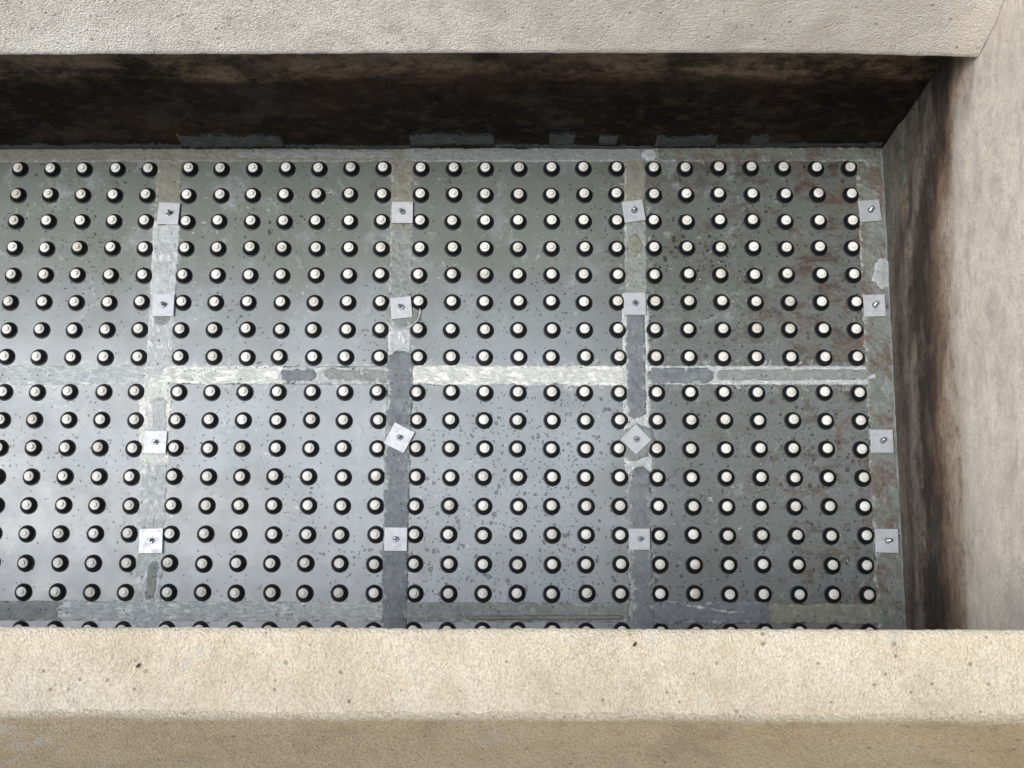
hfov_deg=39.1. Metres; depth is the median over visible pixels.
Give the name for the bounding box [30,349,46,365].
filter nozzle
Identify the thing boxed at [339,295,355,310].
filter nozzle
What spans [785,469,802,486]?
filter nozzle
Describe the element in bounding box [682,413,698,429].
filter nozzle
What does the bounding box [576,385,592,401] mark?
filter nozzle
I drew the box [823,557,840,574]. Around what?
filter nozzle
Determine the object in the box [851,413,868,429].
filter nozzle
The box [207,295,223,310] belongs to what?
filter nozzle
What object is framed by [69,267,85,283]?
filter nozzle
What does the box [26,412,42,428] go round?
filter nozzle
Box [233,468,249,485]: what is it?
filter nozzle
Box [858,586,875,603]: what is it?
filter nozzle
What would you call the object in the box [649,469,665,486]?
filter nozzle
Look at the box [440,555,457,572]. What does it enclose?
filter nozzle
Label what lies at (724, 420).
filter nozzle
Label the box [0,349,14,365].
filter nozzle
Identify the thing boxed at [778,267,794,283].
filter nozzle
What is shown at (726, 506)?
filter nozzle
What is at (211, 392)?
filter nozzle
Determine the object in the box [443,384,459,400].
filter nozzle
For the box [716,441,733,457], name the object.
filter nozzle
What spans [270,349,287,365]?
filter nozzle
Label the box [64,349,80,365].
filter nozzle
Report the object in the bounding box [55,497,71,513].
filter nozzle
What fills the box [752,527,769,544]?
filter nozzle
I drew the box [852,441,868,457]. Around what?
filter nozzle
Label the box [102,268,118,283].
filter nozzle
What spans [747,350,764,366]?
filter nozzle
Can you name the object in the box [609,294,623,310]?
filter nozzle
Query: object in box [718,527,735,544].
filter nozzle
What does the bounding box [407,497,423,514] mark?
filter nozzle
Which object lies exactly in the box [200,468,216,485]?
filter nozzle
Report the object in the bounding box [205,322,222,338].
filter nozzle
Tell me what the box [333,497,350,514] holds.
filter nozzle
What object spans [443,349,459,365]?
filter nozzle
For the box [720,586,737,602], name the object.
filter nozzle
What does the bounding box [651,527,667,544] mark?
filter nozzle
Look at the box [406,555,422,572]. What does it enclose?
filter nozzle
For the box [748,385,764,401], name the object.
filter nozzle
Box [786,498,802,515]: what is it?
filter nozzle
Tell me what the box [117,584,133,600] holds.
filter nozzle
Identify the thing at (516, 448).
filter nozzle
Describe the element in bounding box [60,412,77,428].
filter nozzle
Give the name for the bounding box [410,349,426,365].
filter nozzle
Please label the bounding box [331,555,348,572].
filter nozzle
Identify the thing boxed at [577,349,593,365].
filter nozzle
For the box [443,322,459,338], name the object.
filter nozzle
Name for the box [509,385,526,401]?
filter nozzle
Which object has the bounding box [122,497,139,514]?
filter nozzle
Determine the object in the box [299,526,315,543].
filter nozzle
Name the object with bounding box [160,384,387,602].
nozzle slab
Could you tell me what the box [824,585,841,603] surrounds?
filter nozzle
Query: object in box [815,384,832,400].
filter nozzle
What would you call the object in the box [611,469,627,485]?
filter nozzle
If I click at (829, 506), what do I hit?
filter nozzle
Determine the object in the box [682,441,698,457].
filter nozzle
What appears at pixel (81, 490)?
nozzle slab
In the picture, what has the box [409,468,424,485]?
filter nozzle
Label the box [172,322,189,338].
filter nozzle
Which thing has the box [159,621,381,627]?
nozzle slab
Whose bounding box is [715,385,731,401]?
filter nozzle
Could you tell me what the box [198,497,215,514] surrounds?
filter nozzle
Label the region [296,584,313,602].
filter nozzle
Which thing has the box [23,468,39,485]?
filter nozzle
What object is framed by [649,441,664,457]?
filter nozzle
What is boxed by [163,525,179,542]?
filter nozzle
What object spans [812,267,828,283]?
filter nozzle
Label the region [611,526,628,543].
filter nozzle
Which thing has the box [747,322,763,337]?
filter nozzle
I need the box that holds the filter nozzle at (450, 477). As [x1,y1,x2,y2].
[442,469,458,485]
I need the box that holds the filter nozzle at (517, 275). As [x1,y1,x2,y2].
[509,267,526,283]
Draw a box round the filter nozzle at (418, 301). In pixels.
[411,294,426,310]
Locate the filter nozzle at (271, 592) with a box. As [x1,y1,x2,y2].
[263,584,280,601]
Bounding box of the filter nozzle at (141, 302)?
[133,294,149,310]
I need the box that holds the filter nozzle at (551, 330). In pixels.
[543,322,560,338]
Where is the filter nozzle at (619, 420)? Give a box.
[611,412,627,429]
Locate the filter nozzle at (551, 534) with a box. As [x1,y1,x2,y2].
[543,526,560,543]
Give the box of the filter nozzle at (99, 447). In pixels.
[91,439,108,456]
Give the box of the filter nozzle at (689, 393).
[681,385,698,401]
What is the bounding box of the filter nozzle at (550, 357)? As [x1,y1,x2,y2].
[542,349,559,365]
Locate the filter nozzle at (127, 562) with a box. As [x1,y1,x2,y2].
[119,554,135,571]
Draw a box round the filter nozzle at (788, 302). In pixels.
[780,294,796,310]
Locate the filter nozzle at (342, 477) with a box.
[334,469,351,485]
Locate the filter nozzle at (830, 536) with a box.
[822,527,839,544]
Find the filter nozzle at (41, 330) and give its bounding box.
[33,322,49,338]
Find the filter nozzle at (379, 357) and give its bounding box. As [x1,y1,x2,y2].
[371,349,387,365]
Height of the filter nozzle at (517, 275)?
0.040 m
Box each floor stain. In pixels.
[111,181,119,188]
[369,183,376,191]
[442,170,449,187]
[595,170,612,190]
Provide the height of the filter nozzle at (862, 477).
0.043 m
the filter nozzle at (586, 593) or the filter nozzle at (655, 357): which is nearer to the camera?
the filter nozzle at (586, 593)
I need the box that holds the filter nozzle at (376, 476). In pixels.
[368,468,384,485]
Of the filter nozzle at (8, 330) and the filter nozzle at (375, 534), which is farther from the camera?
the filter nozzle at (8, 330)
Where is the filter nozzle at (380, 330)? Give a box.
[372,322,388,338]
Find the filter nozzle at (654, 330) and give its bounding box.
[646,322,663,338]
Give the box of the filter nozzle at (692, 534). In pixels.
[684,526,701,543]
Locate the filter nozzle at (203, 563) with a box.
[195,555,212,572]
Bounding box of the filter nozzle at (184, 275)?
[176,268,192,283]
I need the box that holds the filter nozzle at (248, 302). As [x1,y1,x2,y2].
[240,295,256,310]
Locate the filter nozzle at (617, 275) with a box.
[609,268,625,283]
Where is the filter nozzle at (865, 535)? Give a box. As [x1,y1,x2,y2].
[856,527,873,544]
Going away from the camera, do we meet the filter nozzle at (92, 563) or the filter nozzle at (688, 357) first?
the filter nozzle at (92, 563)
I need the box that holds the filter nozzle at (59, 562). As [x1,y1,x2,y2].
[51,554,68,571]
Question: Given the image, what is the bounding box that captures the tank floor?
[128,161,877,624]
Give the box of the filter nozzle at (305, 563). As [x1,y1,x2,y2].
[297,555,314,571]
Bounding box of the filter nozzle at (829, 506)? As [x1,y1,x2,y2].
[820,498,837,515]
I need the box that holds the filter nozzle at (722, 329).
[714,322,730,337]
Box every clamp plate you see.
[139,528,162,552]
[143,430,166,453]
[152,294,174,315]
[157,202,179,224]
[384,422,414,452]
[384,527,406,550]
[390,296,412,318]
[391,202,412,222]
[621,424,650,454]
[622,199,645,222]
[624,293,645,314]
[629,529,649,549]
[858,199,881,221]
[863,294,885,316]
[870,429,893,452]
[875,529,898,552]
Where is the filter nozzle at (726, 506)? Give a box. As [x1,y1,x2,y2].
[718,498,734,515]
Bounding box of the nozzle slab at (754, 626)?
[655,622,877,629]
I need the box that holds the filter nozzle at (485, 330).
[477,322,493,338]
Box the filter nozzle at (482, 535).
[474,527,491,543]
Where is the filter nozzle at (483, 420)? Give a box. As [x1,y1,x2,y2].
[475,412,492,428]
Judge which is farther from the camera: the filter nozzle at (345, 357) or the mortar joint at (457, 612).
the filter nozzle at (345, 357)
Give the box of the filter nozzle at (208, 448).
[200,440,217,457]
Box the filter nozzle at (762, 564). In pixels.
[753,556,771,573]
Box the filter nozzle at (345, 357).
[337,349,353,365]
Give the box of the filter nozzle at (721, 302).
[713,294,729,310]
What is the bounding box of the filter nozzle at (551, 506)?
[543,498,559,514]
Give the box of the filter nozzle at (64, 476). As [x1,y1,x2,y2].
[56,468,73,485]
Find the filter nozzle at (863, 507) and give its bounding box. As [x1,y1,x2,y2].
[855,498,872,515]
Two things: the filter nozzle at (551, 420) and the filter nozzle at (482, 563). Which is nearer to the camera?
the filter nozzle at (482, 563)
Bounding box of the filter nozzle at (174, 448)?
[166,440,183,456]
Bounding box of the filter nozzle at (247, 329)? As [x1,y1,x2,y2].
[239,321,255,337]
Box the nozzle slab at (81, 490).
[0,384,140,602]
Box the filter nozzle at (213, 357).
[205,349,221,365]
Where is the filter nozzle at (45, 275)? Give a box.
[37,267,53,283]
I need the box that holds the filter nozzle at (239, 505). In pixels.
[231,497,248,514]
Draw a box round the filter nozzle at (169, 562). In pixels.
[161,554,177,571]
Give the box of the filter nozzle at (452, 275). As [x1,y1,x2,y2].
[444,267,460,283]
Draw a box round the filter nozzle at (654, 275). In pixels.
[646,267,662,283]
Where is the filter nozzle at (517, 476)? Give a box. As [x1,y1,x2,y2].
[509,468,526,485]
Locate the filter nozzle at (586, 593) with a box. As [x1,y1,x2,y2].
[578,584,595,602]
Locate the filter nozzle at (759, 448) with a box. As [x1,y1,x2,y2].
[750,440,767,457]
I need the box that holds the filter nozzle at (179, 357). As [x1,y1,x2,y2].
[171,349,188,365]
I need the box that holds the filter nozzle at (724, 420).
[716,412,732,428]
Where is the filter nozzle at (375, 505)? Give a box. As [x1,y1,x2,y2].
[367,497,383,514]
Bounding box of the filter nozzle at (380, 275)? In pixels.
[372,267,388,283]
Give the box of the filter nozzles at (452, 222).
[0,160,876,629]
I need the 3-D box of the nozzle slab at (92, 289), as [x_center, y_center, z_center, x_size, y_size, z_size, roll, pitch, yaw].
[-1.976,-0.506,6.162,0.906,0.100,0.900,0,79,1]
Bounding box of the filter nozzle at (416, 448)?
[409,440,424,456]
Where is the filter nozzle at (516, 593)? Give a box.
[508,584,525,602]
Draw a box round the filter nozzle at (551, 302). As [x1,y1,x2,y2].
[543,294,559,310]
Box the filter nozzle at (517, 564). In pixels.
[509,556,525,573]
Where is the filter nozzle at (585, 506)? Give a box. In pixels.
[577,498,594,514]
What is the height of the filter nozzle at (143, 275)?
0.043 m
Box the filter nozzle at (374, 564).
[366,556,382,572]
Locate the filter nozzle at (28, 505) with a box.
[20,497,37,513]
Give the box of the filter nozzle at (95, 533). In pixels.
[87,525,103,542]
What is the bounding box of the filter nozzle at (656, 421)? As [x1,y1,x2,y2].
[648,413,665,429]
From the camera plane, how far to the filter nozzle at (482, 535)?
5.84 m
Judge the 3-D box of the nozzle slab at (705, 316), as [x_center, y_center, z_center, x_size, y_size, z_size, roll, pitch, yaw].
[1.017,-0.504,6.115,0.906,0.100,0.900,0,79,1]
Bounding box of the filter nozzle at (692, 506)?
[684,498,701,515]
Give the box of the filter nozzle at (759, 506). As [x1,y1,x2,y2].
[751,498,768,515]
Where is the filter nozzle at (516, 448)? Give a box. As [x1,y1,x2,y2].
[508,440,525,457]
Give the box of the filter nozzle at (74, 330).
[66,322,82,338]
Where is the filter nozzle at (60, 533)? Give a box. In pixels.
[52,525,69,542]
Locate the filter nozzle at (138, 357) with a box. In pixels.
[130,349,146,365]
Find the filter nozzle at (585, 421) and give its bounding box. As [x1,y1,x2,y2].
[577,413,593,429]
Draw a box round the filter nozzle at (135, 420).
[127,412,143,428]
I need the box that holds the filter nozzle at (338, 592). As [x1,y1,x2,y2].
[330,584,347,601]
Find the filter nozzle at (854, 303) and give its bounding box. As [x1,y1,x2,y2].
[846,295,862,311]
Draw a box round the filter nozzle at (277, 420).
[269,412,285,428]
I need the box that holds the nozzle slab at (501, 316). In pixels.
[410,161,625,366]
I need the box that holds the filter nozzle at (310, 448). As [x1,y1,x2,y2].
[302,440,318,456]
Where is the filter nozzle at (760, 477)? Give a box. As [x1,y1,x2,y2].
[751,469,768,486]
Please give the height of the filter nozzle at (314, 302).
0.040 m
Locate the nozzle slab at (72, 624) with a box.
[0,620,129,627]
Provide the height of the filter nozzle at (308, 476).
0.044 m
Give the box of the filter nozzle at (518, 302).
[510,294,526,310]
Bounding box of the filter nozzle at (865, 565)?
[856,557,873,574]
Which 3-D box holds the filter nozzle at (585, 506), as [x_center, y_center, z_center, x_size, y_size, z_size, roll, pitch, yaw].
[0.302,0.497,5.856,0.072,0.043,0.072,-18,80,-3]
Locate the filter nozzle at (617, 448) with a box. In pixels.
[610,440,625,457]
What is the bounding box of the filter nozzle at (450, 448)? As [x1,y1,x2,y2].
[442,440,458,456]
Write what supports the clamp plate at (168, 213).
on the mortar joint at (165, 254)
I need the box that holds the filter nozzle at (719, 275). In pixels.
[711,267,728,283]
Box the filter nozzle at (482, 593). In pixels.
[474,585,491,602]
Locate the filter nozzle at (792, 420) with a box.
[784,412,800,428]
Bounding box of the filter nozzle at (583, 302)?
[575,295,591,310]
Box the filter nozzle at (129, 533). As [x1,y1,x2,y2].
[121,525,137,542]
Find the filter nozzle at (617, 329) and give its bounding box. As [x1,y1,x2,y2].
[609,322,625,337]
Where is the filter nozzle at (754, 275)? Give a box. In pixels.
[746,268,762,283]
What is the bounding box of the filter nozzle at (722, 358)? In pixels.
[714,350,730,366]
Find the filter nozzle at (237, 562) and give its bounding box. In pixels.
[229,554,246,571]
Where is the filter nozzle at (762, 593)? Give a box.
[754,585,771,601]
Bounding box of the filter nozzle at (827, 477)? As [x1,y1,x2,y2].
[819,469,835,486]
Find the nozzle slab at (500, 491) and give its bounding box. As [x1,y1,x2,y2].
[407,384,629,603]
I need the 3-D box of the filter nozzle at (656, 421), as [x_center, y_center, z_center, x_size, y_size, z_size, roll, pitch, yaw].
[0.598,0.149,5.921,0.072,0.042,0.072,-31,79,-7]
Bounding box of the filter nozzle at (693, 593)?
[685,585,702,601]
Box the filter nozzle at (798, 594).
[790,586,807,603]
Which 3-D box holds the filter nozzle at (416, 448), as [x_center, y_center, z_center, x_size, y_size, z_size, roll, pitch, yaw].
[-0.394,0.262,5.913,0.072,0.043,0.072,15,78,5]
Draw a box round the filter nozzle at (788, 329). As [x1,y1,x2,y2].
[780,322,797,337]
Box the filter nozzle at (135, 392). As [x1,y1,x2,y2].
[127,384,143,400]
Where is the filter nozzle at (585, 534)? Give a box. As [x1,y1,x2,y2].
[577,526,594,543]
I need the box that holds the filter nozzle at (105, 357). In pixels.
[97,350,113,365]
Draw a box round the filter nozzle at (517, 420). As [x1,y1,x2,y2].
[509,412,525,429]
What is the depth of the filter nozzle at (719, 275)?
6.04 m
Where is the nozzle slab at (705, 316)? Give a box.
[645,161,864,366]
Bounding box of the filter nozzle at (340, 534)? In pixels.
[332,526,348,543]
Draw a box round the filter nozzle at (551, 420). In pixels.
[543,412,560,429]
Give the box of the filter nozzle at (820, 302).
[812,294,828,310]
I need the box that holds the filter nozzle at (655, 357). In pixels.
[647,349,663,365]
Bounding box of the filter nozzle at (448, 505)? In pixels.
[440,497,457,514]
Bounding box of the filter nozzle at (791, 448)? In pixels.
[783,440,800,457]
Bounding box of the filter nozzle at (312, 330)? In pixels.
[304,322,321,338]
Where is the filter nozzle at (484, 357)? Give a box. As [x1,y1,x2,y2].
[476,349,492,365]
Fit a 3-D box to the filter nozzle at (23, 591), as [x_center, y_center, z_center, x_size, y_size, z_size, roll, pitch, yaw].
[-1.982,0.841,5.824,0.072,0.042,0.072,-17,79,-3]
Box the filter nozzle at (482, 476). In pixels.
[474,468,491,485]
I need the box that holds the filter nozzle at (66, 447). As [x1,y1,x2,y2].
[58,439,75,456]
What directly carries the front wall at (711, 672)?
on the tank floor
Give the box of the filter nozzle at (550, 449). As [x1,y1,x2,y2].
[542,441,559,457]
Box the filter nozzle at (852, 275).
[844,267,861,283]
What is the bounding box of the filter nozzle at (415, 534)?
[407,526,423,542]
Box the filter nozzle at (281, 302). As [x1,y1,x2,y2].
[273,295,289,310]
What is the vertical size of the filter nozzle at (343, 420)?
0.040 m
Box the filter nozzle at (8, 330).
[0,322,17,338]
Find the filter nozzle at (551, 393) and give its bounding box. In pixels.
[543,385,560,401]
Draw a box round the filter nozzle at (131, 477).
[123,469,139,485]
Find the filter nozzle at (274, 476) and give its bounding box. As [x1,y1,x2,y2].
[266,468,282,484]
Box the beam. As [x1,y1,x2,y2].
[0,0,1002,57]
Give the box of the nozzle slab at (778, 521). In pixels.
[649,384,875,604]
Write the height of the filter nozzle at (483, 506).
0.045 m
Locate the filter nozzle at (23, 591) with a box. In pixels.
[15,583,32,600]
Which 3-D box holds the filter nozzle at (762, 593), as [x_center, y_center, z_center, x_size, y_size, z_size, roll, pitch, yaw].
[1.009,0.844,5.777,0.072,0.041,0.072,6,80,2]
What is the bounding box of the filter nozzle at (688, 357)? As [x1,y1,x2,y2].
[680,349,697,365]
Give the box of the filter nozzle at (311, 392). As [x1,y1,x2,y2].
[303,384,320,400]
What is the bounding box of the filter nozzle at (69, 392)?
[61,384,77,400]
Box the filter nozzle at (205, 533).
[197,525,213,542]
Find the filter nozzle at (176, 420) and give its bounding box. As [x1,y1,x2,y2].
[168,412,185,428]
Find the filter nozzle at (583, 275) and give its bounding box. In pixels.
[575,267,591,283]
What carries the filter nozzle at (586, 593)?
on the nozzle slab at (500, 491)
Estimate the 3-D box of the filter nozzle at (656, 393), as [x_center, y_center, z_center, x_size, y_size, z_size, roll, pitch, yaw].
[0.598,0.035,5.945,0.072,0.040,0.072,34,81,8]
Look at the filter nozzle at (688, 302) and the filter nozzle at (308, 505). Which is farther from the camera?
the filter nozzle at (688, 302)
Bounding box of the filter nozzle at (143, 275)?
[135,268,151,283]
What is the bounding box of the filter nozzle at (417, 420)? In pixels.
[410,412,425,428]
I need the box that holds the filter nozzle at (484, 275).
[476,267,493,283]
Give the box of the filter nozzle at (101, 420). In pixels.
[93,412,109,428]
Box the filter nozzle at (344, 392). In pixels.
[336,384,352,400]
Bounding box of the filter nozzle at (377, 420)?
[370,412,385,428]
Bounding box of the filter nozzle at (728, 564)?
[720,556,736,573]
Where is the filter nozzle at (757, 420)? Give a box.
[749,412,766,429]
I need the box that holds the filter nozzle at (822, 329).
[814,321,831,337]
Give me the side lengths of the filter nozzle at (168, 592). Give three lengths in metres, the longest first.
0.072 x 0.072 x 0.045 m
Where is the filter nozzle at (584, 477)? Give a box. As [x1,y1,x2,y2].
[576,469,593,486]
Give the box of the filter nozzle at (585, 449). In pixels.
[577,441,593,457]
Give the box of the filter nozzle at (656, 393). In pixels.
[648,385,664,401]
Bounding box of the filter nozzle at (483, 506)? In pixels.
[475,498,491,514]
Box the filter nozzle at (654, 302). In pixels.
[646,294,663,310]
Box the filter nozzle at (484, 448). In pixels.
[476,440,492,457]
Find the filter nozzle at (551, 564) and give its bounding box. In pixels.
[543,556,560,573]
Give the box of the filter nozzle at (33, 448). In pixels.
[24,439,41,456]
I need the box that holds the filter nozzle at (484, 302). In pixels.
[476,295,492,310]
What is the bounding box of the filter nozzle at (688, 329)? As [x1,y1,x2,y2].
[679,321,696,338]
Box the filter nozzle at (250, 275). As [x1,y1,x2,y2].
[242,268,258,283]
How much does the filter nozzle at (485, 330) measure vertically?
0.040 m
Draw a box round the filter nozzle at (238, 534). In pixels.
[230,526,247,542]
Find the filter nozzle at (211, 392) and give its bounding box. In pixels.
[203,384,219,400]
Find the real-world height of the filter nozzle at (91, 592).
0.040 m
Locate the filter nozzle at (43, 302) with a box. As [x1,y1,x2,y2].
[35,294,52,310]
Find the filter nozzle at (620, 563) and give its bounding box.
[612,555,628,572]
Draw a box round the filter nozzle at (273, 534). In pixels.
[265,526,281,543]
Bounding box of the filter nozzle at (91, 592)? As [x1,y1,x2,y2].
[83,584,100,601]
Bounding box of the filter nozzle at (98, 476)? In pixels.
[90,468,107,485]
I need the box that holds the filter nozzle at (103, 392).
[95,384,112,400]
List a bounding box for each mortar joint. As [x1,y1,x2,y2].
[0,148,408,162]
[0,365,144,385]
[0,600,61,621]
[56,599,381,622]
[130,382,171,627]
[143,365,388,384]
[146,161,181,374]
[381,351,413,628]
[385,160,420,354]
[404,147,882,162]
[406,601,628,622]
[413,365,623,385]
[618,420,655,629]
[622,293,650,427]
[624,160,647,292]
[645,365,874,384]
[654,600,879,624]
[856,149,905,629]
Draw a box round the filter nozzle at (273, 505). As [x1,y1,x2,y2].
[265,497,281,514]
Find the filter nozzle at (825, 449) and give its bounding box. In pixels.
[817,441,834,457]
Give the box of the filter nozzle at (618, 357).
[610,349,626,365]
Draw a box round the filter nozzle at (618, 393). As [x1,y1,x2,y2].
[610,385,626,401]
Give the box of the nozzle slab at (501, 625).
[406,622,629,629]
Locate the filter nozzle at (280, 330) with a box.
[272,322,289,338]
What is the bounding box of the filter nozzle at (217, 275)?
[209,268,225,283]
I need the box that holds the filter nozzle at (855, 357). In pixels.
[847,349,864,365]
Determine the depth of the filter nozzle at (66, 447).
5.94 m
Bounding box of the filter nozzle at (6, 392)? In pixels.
[0,384,12,400]
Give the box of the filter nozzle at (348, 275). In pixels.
[340,268,356,283]
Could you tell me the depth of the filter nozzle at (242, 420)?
5.95 m
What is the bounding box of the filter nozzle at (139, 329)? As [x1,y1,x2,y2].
[131,322,147,337]
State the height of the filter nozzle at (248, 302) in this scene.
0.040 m
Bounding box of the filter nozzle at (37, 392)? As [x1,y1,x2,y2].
[29,384,45,400]
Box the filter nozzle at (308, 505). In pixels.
[300,497,316,514]
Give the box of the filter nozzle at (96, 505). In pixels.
[88,497,105,513]
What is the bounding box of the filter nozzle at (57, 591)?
[49,583,65,600]
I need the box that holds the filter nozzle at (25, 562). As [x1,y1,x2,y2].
[17,554,34,571]
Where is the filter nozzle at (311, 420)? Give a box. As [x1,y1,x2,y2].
[303,412,319,428]
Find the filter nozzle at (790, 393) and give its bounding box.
[782,385,798,401]
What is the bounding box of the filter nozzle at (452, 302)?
[444,294,460,310]
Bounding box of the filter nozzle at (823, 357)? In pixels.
[815,350,832,365]
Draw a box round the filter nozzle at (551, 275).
[543,267,559,283]
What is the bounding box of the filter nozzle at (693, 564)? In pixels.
[685,556,702,573]
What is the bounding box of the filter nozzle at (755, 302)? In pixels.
[747,295,763,310]
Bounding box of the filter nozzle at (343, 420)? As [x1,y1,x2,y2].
[335,412,352,429]
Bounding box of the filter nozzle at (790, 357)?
[782,350,798,365]
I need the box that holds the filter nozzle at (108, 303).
[100,295,117,311]
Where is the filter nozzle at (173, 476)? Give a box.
[165,468,182,484]
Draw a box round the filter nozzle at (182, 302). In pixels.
[174,295,191,310]
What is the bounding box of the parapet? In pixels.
[0,708,1023,767]
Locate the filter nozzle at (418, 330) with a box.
[410,322,426,338]
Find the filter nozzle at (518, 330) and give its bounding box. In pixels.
[510,322,526,338]
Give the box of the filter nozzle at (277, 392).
[269,384,286,400]
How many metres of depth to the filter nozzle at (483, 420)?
5.93 m
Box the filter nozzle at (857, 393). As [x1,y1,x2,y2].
[849,385,866,401]
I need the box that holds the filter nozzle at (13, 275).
[5,267,21,283]
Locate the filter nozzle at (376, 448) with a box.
[369,440,384,456]
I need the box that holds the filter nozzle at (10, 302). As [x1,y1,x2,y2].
[2,295,18,310]
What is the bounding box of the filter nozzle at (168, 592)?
[160,584,177,601]
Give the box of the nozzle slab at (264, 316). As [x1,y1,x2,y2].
[172,161,391,367]
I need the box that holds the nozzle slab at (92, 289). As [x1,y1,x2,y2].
[0,162,157,365]
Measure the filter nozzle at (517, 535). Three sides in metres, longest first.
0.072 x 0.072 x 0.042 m
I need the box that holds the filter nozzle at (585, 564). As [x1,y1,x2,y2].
[577,556,594,573]
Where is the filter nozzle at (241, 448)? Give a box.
[233,440,250,456]
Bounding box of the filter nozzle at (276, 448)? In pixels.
[268,440,285,456]
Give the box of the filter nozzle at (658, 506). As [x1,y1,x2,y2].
[650,498,666,514]
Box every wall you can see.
[0,53,944,148]
[0,626,1023,715]
[882,0,1023,629]
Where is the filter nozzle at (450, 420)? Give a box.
[442,412,458,428]
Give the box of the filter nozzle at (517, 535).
[509,527,526,543]
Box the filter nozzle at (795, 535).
[787,527,804,544]
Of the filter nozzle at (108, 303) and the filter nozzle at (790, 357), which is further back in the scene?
the filter nozzle at (108, 303)
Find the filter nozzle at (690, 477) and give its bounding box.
[682,469,699,486]
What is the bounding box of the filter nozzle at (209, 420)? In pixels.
[201,412,218,428]
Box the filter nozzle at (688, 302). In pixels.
[680,294,696,310]
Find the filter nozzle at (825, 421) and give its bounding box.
[817,413,833,429]
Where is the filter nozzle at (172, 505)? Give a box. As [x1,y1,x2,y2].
[164,497,181,514]
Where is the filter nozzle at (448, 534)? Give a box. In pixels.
[440,526,456,543]
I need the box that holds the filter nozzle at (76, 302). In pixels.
[68,295,84,310]
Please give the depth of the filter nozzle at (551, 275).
6.05 m
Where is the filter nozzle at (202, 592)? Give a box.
[193,583,210,600]
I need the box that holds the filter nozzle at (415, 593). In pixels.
[407,585,423,602]
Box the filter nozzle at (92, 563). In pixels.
[84,555,101,571]
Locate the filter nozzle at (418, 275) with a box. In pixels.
[410,267,426,283]
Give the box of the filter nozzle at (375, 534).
[367,526,383,543]
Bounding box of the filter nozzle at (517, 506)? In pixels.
[509,498,526,514]
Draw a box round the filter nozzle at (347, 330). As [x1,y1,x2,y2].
[339,322,355,338]
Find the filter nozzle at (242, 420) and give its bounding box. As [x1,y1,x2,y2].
[234,412,251,428]
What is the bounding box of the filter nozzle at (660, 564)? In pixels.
[652,556,668,573]
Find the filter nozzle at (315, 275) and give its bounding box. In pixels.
[307,267,324,283]
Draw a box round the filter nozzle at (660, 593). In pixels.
[652,585,668,601]
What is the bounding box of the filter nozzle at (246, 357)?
[238,349,255,365]
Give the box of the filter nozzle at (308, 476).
[300,468,316,485]
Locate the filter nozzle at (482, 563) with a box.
[474,555,491,572]
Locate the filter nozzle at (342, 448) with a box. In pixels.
[334,440,351,456]
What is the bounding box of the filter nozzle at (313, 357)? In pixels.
[305,349,321,365]
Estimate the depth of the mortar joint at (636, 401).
5.98 m
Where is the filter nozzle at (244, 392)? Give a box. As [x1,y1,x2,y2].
[236,384,253,400]
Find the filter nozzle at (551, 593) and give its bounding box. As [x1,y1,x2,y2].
[543,585,559,602]
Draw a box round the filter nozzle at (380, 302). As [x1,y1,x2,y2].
[372,295,388,310]
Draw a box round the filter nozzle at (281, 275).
[273,268,289,283]
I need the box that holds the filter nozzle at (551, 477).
[543,469,560,485]
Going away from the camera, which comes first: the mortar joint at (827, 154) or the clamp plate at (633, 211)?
the clamp plate at (633, 211)
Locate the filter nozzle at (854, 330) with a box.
[846,322,863,338]
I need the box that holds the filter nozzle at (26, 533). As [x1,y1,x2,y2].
[18,525,35,542]
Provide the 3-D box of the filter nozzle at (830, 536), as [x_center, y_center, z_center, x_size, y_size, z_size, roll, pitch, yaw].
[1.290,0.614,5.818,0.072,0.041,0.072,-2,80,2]
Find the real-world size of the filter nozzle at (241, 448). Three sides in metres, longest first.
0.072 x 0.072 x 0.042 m
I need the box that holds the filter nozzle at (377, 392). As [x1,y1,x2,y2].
[369,384,385,400]
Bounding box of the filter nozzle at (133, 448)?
[125,440,141,457]
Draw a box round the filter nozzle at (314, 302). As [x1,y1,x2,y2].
[306,295,322,310]
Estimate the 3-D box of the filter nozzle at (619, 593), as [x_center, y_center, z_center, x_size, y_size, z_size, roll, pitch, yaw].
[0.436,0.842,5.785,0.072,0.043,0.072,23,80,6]
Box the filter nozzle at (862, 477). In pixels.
[854,469,870,486]
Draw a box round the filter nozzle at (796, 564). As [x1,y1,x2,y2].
[788,556,805,573]
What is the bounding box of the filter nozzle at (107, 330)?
[99,322,115,338]
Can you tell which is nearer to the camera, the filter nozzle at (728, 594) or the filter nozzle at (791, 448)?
the filter nozzle at (728, 594)
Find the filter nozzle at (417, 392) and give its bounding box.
[409,384,425,401]
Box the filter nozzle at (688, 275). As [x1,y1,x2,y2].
[680,267,696,283]
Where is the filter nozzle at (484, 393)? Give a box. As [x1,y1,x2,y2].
[476,385,492,401]
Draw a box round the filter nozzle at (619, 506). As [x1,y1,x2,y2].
[611,498,627,514]
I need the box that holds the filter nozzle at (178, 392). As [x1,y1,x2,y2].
[170,384,186,400]
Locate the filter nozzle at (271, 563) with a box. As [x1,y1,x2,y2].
[263,555,280,572]
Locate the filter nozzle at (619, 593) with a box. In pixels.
[611,585,628,602]
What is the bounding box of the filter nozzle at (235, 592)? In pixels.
[227,584,244,601]
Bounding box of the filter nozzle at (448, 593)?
[440,585,457,602]
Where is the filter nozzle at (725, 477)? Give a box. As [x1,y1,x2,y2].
[717,469,734,486]
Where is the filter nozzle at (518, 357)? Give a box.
[510,349,526,365]
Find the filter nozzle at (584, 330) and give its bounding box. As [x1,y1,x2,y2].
[576,322,592,338]
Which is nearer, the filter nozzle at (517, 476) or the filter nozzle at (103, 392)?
the filter nozzle at (517, 476)
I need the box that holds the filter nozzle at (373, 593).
[365,585,382,602]

